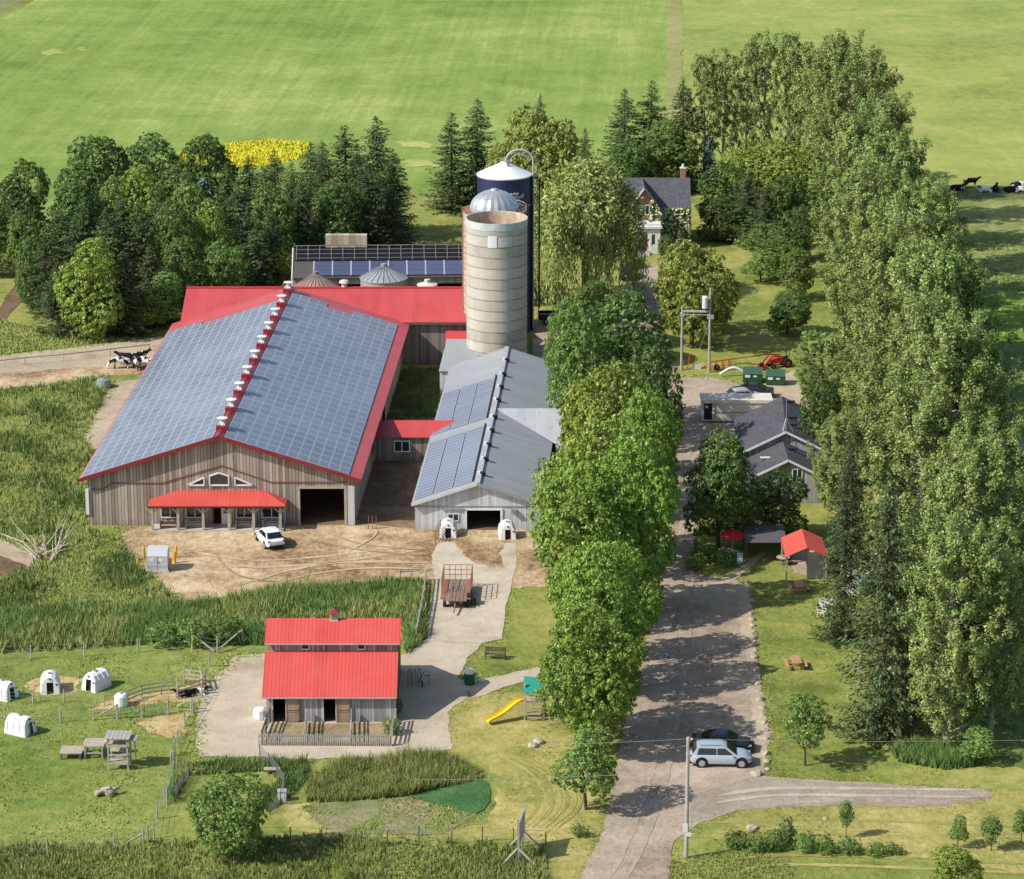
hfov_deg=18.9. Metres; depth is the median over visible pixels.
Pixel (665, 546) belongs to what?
maple tree
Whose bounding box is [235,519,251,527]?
porch bench
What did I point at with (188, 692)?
cow
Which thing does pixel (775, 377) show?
dumpster
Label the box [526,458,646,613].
maple tree
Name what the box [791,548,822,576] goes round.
straw patch
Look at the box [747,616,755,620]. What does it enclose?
boulder
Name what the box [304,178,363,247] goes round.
broadleaf tree
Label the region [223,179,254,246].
spruce tree
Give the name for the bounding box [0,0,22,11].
meadow
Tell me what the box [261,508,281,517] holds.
window
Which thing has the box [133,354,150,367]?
cow
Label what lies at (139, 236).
spruce tree
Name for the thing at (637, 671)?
maple tree
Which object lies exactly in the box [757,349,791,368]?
tractor
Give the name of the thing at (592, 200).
willow tree
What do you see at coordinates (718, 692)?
driveway
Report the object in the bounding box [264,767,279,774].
bench
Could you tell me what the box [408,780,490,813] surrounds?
cover cloth
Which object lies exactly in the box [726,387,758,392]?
parked car
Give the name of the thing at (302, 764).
tall grass
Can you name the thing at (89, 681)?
doorway
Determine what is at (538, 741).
boulder
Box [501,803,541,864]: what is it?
sign frame
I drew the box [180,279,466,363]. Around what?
hay barn
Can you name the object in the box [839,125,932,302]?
poplar tree
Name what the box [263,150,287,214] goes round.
spruce tree
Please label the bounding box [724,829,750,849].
shrub
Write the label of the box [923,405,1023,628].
poplar tree
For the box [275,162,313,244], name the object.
spruce tree
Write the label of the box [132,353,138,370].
cow
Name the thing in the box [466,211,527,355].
concrete silo
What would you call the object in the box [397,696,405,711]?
shrub
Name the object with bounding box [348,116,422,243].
spruce tree
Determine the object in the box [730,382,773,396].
parked car
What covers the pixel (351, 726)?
pen divider
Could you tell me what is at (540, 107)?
spruce tree
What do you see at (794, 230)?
broadleaf tree
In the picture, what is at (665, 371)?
broadleaf tree
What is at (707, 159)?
spruce tree
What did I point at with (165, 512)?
window
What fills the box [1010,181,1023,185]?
cow
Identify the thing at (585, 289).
broadleaf tree
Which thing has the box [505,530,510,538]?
doorway
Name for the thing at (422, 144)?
field flowers
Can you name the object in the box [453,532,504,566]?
dirt yard
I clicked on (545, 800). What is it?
tyre track
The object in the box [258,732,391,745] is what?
picket fence
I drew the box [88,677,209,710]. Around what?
straw patch
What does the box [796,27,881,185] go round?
poplar tree
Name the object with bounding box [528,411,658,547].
broadleaf tree
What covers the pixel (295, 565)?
tyre track
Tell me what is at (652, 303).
house drive
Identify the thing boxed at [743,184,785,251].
spruce tree
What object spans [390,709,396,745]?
pen divider
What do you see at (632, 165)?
broadleaf tree
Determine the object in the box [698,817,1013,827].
tyre track
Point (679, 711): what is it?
tyre track
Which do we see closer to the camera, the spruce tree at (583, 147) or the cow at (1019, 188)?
the spruce tree at (583, 147)
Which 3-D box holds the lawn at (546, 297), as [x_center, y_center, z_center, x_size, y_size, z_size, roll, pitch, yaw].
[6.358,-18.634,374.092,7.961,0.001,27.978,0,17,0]
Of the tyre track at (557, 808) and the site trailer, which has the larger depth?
the site trailer
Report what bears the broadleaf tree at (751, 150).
on the ground at (524, 642)
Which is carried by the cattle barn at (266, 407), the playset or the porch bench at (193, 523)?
the porch bench at (193, 523)
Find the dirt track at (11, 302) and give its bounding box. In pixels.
[0,253,48,323]
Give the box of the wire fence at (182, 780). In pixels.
[174,763,189,801]
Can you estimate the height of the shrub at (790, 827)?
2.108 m
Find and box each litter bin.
[464,668,474,685]
[474,671,477,683]
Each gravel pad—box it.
[195,640,481,758]
[532,313,661,375]
[764,370,809,408]
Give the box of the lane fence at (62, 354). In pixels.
[0,343,149,363]
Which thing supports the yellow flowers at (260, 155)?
on the crop field at (177, 74)
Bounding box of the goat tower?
[104,730,138,770]
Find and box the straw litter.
[26,671,201,741]
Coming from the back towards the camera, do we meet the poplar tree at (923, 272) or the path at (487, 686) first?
the poplar tree at (923, 272)
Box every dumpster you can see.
[743,366,762,382]
[766,369,785,384]
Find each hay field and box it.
[682,0,1023,54]
[682,13,1023,185]
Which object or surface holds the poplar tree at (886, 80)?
on the pasture at (985, 216)
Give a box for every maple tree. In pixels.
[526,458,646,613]
[530,602,645,748]
[544,538,650,663]
[573,614,641,728]
[584,426,682,582]
[587,541,664,634]
[611,383,682,546]
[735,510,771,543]
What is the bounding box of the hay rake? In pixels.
[702,353,768,370]
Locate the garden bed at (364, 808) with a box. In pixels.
[302,796,476,835]
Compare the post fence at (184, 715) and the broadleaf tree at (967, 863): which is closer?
the broadleaf tree at (967, 863)
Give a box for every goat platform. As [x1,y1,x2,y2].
[59,746,83,759]
[82,738,109,758]
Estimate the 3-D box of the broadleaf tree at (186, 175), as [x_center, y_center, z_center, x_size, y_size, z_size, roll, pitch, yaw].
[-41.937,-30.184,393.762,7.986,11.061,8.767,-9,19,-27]
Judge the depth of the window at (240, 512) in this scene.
285.57 m
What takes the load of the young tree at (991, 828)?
on the lawn at (1010, 803)
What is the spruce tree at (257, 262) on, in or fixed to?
on the ground at (524, 642)
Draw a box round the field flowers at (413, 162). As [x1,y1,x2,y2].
[401,159,438,166]
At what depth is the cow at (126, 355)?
339.30 m
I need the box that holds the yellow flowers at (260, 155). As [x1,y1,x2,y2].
[178,138,309,167]
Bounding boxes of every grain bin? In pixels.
[293,271,338,285]
[359,263,408,285]
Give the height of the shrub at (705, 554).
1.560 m
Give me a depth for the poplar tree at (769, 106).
425.34 m
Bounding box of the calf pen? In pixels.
[127,667,203,699]
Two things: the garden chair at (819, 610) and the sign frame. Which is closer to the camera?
the sign frame
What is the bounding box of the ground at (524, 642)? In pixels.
[0,0,1023,878]
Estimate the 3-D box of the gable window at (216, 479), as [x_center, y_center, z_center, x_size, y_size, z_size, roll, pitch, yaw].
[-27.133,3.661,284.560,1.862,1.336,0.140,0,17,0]
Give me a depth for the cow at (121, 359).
337.77 m
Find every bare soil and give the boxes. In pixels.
[0,539,35,566]
[0,556,25,578]
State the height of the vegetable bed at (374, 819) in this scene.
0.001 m
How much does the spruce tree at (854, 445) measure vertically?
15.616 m
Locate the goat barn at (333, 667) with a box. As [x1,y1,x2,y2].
[262,608,402,721]
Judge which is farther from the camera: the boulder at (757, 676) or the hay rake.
the hay rake
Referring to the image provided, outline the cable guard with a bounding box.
[683,354,700,368]
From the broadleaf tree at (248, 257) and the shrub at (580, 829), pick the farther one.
the broadleaf tree at (248, 257)
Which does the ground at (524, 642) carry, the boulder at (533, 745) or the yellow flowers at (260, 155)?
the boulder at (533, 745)
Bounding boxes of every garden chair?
[816,603,826,615]
[819,597,829,610]
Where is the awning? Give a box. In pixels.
[743,524,785,563]
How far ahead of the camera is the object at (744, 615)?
250.87 m
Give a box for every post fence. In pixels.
[0,637,192,658]
[0,825,148,853]
[4,676,203,705]
[4,697,191,722]
[146,740,175,842]
[173,642,216,747]
[191,629,242,652]
[259,826,546,845]
[399,568,424,580]
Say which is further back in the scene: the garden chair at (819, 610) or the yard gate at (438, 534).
the yard gate at (438, 534)
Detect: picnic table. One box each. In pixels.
[716,547,740,556]
[784,655,807,670]
[787,580,809,593]
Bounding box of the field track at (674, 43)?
[664,0,684,117]
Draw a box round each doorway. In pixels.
[47,683,53,692]
[88,680,90,689]
[445,528,450,537]
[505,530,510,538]
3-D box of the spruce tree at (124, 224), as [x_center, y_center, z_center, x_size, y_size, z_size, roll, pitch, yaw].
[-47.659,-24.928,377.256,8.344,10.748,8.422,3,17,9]
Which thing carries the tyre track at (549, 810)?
on the lawn at (483, 740)
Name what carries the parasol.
on the ground at (524, 642)
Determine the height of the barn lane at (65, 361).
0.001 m
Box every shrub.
[145,618,179,647]
[176,617,214,648]
[211,613,246,644]
[382,717,401,734]
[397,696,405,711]
[570,823,589,837]
[683,554,705,570]
[688,543,716,562]
[707,547,735,566]
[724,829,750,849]
[741,829,774,851]
[764,826,788,851]
[778,816,796,842]
[792,830,815,854]
[814,832,836,854]
[836,835,862,855]
[862,841,884,857]
[884,841,902,854]
[957,725,1000,761]
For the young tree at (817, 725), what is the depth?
229.65 m
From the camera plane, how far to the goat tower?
230.13 m
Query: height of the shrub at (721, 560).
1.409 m
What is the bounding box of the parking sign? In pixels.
[737,553,742,567]
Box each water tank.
[114,692,127,707]
[253,706,266,719]
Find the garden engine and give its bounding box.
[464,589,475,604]
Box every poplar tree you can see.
[685,52,723,183]
[708,46,746,160]
[728,33,765,153]
[741,28,788,151]
[770,29,805,157]
[786,39,830,152]
[791,329,857,405]
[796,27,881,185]
[800,65,888,241]
[806,406,872,519]
[807,99,896,301]
[813,160,921,362]
[822,45,903,190]
[826,217,930,433]
[839,90,932,187]
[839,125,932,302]
[839,196,927,346]
[842,282,950,510]
[851,173,962,326]
[854,367,974,615]
[864,237,988,428]
[865,254,924,402]
[880,307,1014,529]
[893,501,1018,744]
[905,428,1023,682]
[906,171,975,283]
[914,329,1021,470]
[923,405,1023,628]
[928,250,1018,429]
[954,545,1023,729]
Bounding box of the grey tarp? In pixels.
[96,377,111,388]
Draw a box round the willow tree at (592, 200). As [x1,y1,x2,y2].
[534,150,654,309]
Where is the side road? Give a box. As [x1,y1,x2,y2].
[690,777,989,821]
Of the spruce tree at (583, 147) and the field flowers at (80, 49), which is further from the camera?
the field flowers at (80, 49)
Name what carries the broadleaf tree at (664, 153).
on the ground at (524, 642)
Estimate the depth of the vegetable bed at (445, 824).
221.51 m
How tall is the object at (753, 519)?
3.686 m
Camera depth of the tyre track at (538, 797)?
226.77 m
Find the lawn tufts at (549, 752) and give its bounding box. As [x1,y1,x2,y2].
[488,582,1023,878]
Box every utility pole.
[680,305,708,370]
[683,737,692,858]
[691,288,713,372]
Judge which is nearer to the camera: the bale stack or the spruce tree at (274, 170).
the bale stack
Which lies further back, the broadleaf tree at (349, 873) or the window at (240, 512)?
the window at (240, 512)
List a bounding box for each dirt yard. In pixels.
[120,461,558,599]
[356,461,421,528]
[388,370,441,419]
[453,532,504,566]
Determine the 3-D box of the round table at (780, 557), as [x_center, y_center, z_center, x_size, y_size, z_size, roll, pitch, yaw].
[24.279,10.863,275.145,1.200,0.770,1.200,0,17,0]
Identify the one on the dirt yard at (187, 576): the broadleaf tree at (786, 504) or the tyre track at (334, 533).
the tyre track at (334, 533)
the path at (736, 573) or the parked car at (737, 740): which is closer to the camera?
the parked car at (737, 740)
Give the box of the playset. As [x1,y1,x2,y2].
[485,675,564,725]
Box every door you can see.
[221,508,231,523]
[286,699,299,721]
[336,699,349,721]
[347,486,354,524]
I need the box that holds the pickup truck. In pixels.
[538,308,575,324]
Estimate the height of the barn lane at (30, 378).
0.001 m
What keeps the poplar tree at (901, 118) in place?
on the pasture at (985, 216)
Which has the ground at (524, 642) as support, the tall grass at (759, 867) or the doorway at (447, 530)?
the tall grass at (759, 867)
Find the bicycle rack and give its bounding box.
[408,668,428,686]
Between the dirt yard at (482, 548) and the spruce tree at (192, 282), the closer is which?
the dirt yard at (482, 548)
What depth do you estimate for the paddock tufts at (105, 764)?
233.16 m
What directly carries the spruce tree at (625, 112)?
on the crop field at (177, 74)
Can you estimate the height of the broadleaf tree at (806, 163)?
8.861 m
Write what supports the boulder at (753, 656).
on the ground at (524, 642)
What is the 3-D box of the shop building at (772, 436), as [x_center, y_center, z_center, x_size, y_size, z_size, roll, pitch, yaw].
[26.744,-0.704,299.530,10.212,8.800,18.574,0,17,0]
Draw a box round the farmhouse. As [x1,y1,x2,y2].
[625,164,691,256]
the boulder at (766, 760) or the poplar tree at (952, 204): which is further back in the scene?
the poplar tree at (952, 204)
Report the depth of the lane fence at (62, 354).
341.46 m
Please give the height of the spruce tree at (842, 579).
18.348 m
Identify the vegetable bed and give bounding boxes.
[347,815,383,833]
[424,805,469,831]
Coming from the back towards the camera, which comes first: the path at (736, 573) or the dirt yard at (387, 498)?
the dirt yard at (387, 498)
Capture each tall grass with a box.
[0,313,179,354]
[0,372,168,611]
[0,571,430,653]
[0,830,552,878]
[170,751,311,812]
[304,740,482,802]
[666,848,795,878]
[888,735,987,769]
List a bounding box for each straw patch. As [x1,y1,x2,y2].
[24,676,81,694]
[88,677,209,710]
[136,712,190,737]
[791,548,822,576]
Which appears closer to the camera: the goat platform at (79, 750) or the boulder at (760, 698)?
the goat platform at (79, 750)
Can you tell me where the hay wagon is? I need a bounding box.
[440,564,472,613]
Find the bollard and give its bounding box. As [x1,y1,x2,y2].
[173,551,175,562]
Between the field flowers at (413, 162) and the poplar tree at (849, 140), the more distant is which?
the field flowers at (413, 162)
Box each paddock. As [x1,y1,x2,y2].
[0,339,429,658]
[0,651,207,848]
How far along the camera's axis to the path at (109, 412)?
322.38 m
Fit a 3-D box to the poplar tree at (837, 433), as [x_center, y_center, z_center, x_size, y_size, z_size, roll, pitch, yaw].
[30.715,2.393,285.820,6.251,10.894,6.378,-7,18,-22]
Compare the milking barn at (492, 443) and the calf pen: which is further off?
the milking barn at (492, 443)
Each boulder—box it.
[528,742,538,748]
[533,738,544,744]
[745,581,751,585]
[746,823,758,830]
[747,598,755,602]
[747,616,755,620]
[749,635,756,639]
[750,770,761,776]
[751,654,758,658]
[753,673,761,678]
[756,696,764,700]
[759,719,768,723]
[761,750,769,755]
[763,758,769,762]
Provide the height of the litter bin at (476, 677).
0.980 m
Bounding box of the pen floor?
[264,723,390,744]
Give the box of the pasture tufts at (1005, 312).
[939,231,1023,754]
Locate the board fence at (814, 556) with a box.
[807,552,826,577]
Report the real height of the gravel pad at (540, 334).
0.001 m
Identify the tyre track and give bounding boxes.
[190,548,427,567]
[193,543,421,560]
[213,551,281,581]
[238,560,422,585]
[255,567,418,590]
[312,529,419,554]
[328,529,427,549]
[347,529,377,551]
[496,755,540,823]
[504,757,548,826]
[510,758,554,826]
[517,759,561,827]
[525,761,569,827]
[531,762,576,826]
[539,764,583,826]
[611,426,693,876]
[628,427,701,876]
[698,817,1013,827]
[713,827,1023,837]
[715,786,969,795]
[715,793,968,802]
[727,853,1023,863]
[744,863,1023,873]
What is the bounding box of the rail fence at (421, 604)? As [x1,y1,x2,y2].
[416,569,426,634]
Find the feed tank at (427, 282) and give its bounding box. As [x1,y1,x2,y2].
[417,279,437,285]
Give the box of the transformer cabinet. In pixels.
[146,545,169,572]
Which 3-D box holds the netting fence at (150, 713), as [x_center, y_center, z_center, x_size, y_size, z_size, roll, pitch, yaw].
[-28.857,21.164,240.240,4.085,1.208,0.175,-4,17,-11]
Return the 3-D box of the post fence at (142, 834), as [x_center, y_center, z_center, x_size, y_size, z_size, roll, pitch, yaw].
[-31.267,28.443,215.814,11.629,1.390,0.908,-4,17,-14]
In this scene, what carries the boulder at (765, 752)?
on the ground at (524, 642)
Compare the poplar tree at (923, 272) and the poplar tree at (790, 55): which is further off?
the poplar tree at (790, 55)
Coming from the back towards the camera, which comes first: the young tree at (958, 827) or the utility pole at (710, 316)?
the utility pole at (710, 316)
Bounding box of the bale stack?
[325,234,366,247]
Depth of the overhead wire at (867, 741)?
212.78 m
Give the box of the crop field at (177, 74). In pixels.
[0,0,670,235]
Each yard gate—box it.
[368,516,376,528]
[435,520,440,542]
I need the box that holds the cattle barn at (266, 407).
[77,281,409,531]
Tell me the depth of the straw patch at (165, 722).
238.91 m
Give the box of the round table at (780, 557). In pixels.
[777,555,789,565]
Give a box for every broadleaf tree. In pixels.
[0,157,53,245]
[0,183,30,244]
[0,208,19,270]
[6,210,43,276]
[11,235,49,307]
[46,178,104,243]
[52,236,128,338]
[53,134,130,209]
[90,174,146,247]
[97,270,138,326]
[102,162,167,242]
[122,131,182,220]
[127,294,159,326]
[140,271,183,325]
[146,197,202,284]
[158,181,208,261]
[160,162,218,215]
[160,234,209,313]
[171,133,238,216]
[186,770,272,857]
[189,198,239,281]
[200,240,248,285]
[213,245,258,285]
[250,180,297,256]
[263,239,293,285]
[272,207,304,267]
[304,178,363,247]
[331,865,359,878]
[484,138,520,168]
[495,103,578,236]
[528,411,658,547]
[542,310,580,405]
[546,292,614,418]
[556,356,688,483]
[564,280,622,333]
[578,286,677,407]
[608,137,649,179]
[623,343,685,457]
[638,119,698,177]
[649,238,740,348]
[657,234,674,257]
[682,426,766,549]
[694,197,739,240]
[694,277,735,325]
[697,161,746,217]
[712,147,756,203]
[727,137,818,204]
[728,146,773,199]
[754,235,799,269]
[754,468,809,534]
[760,173,820,233]
[765,290,812,334]
[775,151,830,212]
[775,247,813,299]
[778,205,818,258]
[798,368,840,466]
[929,844,984,878]
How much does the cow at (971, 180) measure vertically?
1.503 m
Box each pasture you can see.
[812,191,1023,768]
[917,185,1023,199]
[980,294,1023,342]
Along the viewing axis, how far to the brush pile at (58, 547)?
276.77 m
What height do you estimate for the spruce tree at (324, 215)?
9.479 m
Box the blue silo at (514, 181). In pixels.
[477,149,539,332]
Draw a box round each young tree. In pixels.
[549,719,618,809]
[734,222,784,251]
[738,249,782,281]
[780,693,832,765]
[838,800,854,835]
[949,813,968,844]
[979,815,1001,850]
[1012,809,1023,842]
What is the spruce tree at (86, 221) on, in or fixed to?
on the ground at (524, 642)
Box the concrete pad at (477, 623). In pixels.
[426,541,516,643]
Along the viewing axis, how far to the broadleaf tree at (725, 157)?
414.69 m
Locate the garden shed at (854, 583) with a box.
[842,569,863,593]
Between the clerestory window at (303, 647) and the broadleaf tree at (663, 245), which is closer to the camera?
the clerestory window at (303, 647)
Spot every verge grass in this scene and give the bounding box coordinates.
[2,334,745,757]
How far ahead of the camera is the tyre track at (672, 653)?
249.13 m
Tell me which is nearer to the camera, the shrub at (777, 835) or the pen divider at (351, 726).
the shrub at (777, 835)
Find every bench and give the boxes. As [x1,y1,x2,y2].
[160,519,176,527]
[186,519,201,527]
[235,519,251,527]
[262,519,278,526]
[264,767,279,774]
[485,646,505,659]
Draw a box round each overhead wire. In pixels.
[440,739,678,746]
[442,771,685,779]
[709,739,1012,741]
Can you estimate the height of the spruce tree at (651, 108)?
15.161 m
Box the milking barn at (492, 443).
[411,339,614,529]
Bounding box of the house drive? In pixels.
[626,262,676,374]
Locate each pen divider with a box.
[261,707,270,744]
[304,709,306,744]
[350,708,351,744]
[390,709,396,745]
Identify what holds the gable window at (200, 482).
in the cattle barn at (266, 407)
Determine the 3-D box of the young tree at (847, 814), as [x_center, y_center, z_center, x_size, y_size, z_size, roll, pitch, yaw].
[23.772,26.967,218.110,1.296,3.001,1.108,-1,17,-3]
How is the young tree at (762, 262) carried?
on the ground at (524, 642)
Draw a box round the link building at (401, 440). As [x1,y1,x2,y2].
[372,420,455,460]
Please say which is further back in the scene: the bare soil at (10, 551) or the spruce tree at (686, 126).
the spruce tree at (686, 126)
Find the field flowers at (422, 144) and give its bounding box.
[397,141,437,148]
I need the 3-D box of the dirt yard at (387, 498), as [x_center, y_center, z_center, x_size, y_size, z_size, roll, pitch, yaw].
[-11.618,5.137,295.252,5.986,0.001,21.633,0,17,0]
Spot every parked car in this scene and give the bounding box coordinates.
[254,526,284,548]
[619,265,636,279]
[690,728,754,750]
[690,739,752,767]
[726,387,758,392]
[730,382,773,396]
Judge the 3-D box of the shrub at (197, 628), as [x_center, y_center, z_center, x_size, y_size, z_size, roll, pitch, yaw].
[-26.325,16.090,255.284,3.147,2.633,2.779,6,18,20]
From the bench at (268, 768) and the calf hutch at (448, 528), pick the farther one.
the calf hutch at (448, 528)
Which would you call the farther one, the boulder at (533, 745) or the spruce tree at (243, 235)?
the spruce tree at (243, 235)
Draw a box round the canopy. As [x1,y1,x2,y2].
[781,529,827,581]
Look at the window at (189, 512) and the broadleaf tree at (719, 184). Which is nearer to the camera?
the window at (189, 512)
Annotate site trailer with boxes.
[700,393,772,421]
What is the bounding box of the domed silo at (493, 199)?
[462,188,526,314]
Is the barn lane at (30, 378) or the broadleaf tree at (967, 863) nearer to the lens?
the broadleaf tree at (967, 863)
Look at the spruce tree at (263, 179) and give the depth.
389.77 m
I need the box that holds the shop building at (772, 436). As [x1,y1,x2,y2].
[734,396,831,502]
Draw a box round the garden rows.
[306,797,475,836]
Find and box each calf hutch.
[0,679,18,701]
[4,713,36,737]
[40,670,59,694]
[81,668,111,692]
[440,518,456,537]
[498,519,515,539]
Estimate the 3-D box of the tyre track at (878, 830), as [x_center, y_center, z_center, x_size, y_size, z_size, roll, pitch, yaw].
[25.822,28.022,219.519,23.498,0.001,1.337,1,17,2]
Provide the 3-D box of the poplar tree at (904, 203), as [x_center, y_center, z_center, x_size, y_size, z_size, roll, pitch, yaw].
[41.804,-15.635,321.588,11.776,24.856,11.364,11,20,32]
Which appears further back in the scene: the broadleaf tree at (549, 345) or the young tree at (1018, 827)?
the broadleaf tree at (549, 345)
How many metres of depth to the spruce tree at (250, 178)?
404.49 m
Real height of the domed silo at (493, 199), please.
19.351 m
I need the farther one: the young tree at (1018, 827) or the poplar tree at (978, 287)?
the poplar tree at (978, 287)
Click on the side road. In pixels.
(704, 805)
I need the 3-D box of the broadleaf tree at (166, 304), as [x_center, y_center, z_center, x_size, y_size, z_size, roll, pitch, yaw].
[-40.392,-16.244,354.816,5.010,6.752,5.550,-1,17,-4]
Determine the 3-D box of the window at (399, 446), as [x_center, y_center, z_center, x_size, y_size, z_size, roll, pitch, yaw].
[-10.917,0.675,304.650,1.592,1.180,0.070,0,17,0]
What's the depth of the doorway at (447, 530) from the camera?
282.38 m
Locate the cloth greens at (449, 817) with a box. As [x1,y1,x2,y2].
[347,804,468,831]
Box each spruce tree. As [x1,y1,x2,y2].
[22,225,62,318]
[30,262,76,338]
[31,206,79,274]
[48,217,99,316]
[52,265,102,340]
[68,197,113,279]
[89,207,137,313]
[99,250,158,339]
[108,194,146,276]
[116,202,165,301]
[135,246,180,330]
[136,183,167,273]
[177,260,209,315]
[189,177,229,244]
[211,161,252,229]
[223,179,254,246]
[231,155,259,222]
[232,206,279,285]
[241,229,280,285]
[242,166,276,241]
[252,203,290,285]
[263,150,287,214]
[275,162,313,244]
[283,177,322,273]
[285,142,324,228]
[297,140,340,241]
[306,197,335,247]
[311,125,375,220]
[331,144,385,246]
[345,157,396,246]
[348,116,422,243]
[370,186,410,246]
[374,148,424,246]
[418,112,476,215]
[448,98,496,206]
[528,94,548,190]
[575,128,599,223]
[597,88,652,176]
[628,80,678,177]
[653,78,707,193]
[693,140,718,192]
[716,167,776,246]
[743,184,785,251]
[806,441,877,649]
[825,409,878,571]
[827,472,935,748]
[865,504,943,722]
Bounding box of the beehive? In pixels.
[277,788,286,801]
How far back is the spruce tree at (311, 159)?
400.81 m
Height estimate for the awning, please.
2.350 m
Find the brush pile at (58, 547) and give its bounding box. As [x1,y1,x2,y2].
[0,513,90,562]
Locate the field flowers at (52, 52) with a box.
[40,49,65,55]
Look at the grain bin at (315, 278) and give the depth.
357.14 m
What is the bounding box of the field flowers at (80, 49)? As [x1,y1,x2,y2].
[76,46,86,50]
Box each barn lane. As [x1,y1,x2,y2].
[0,336,163,372]
[0,363,147,388]
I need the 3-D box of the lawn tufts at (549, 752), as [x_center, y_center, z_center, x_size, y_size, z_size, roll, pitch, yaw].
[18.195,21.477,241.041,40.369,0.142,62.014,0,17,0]
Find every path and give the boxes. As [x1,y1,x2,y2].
[84,379,138,449]
[468,667,540,697]
[703,551,767,589]
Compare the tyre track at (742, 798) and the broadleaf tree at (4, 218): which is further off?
the broadleaf tree at (4, 218)
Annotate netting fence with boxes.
[117,701,168,718]
[166,741,174,804]
[259,744,284,814]
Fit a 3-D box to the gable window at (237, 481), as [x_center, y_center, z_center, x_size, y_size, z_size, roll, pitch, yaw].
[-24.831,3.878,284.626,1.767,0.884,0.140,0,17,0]
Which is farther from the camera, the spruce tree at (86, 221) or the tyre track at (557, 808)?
the spruce tree at (86, 221)
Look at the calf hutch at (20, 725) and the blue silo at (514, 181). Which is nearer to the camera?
the calf hutch at (20, 725)
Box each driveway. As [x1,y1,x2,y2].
[581,376,993,878]
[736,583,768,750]
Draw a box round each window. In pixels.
[160,508,179,517]
[185,508,201,517]
[187,477,204,485]
[209,472,228,485]
[234,477,253,485]
[236,508,251,517]
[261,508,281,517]
[301,645,309,649]
[357,645,365,649]
[394,441,409,451]
[447,513,458,521]
[641,205,649,214]
[792,469,802,482]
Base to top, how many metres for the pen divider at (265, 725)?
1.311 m
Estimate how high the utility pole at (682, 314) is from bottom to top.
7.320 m
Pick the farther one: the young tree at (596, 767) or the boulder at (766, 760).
the boulder at (766, 760)
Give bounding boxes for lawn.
[279,692,606,878]
[534,260,592,314]
[709,791,1023,871]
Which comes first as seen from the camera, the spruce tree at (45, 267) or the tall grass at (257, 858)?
the tall grass at (257, 858)
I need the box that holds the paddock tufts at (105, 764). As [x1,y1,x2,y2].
[0,649,206,852]
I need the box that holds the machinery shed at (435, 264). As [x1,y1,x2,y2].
[291,244,461,285]
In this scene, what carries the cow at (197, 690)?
on the straw patch at (152, 698)
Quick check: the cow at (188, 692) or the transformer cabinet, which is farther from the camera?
the transformer cabinet
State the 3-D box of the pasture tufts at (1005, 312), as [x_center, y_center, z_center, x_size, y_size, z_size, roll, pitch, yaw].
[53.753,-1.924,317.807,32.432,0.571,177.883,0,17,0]
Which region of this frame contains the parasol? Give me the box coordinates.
[719,529,744,548]
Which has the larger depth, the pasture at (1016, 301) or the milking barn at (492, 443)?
the pasture at (1016, 301)
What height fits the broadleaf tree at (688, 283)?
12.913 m
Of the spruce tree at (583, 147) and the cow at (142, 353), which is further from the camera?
the spruce tree at (583, 147)
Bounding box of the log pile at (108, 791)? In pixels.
[94,785,119,796]
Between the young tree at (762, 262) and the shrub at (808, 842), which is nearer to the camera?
the shrub at (808, 842)
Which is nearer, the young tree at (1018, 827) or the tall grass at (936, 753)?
the young tree at (1018, 827)
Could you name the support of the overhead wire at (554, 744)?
attached to the utility pole at (687, 834)
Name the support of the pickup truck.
on the gravel pad at (540, 334)
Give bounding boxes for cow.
[106,356,130,368]
[114,351,132,364]
[130,348,151,362]
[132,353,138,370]
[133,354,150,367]
[170,688,194,697]
[189,686,210,695]
[950,183,967,190]
[963,176,980,186]
[974,185,992,192]
[992,182,999,191]
[1002,184,1020,192]
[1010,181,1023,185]
[1011,185,1023,191]
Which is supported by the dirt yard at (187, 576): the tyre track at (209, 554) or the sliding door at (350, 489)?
the tyre track at (209, 554)
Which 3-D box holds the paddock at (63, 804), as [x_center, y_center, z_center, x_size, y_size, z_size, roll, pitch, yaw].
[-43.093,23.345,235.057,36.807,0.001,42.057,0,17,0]
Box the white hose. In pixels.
[719,367,742,374]
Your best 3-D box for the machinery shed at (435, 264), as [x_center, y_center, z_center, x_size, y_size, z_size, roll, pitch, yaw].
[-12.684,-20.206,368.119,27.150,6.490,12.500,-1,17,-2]
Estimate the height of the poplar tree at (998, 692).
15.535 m

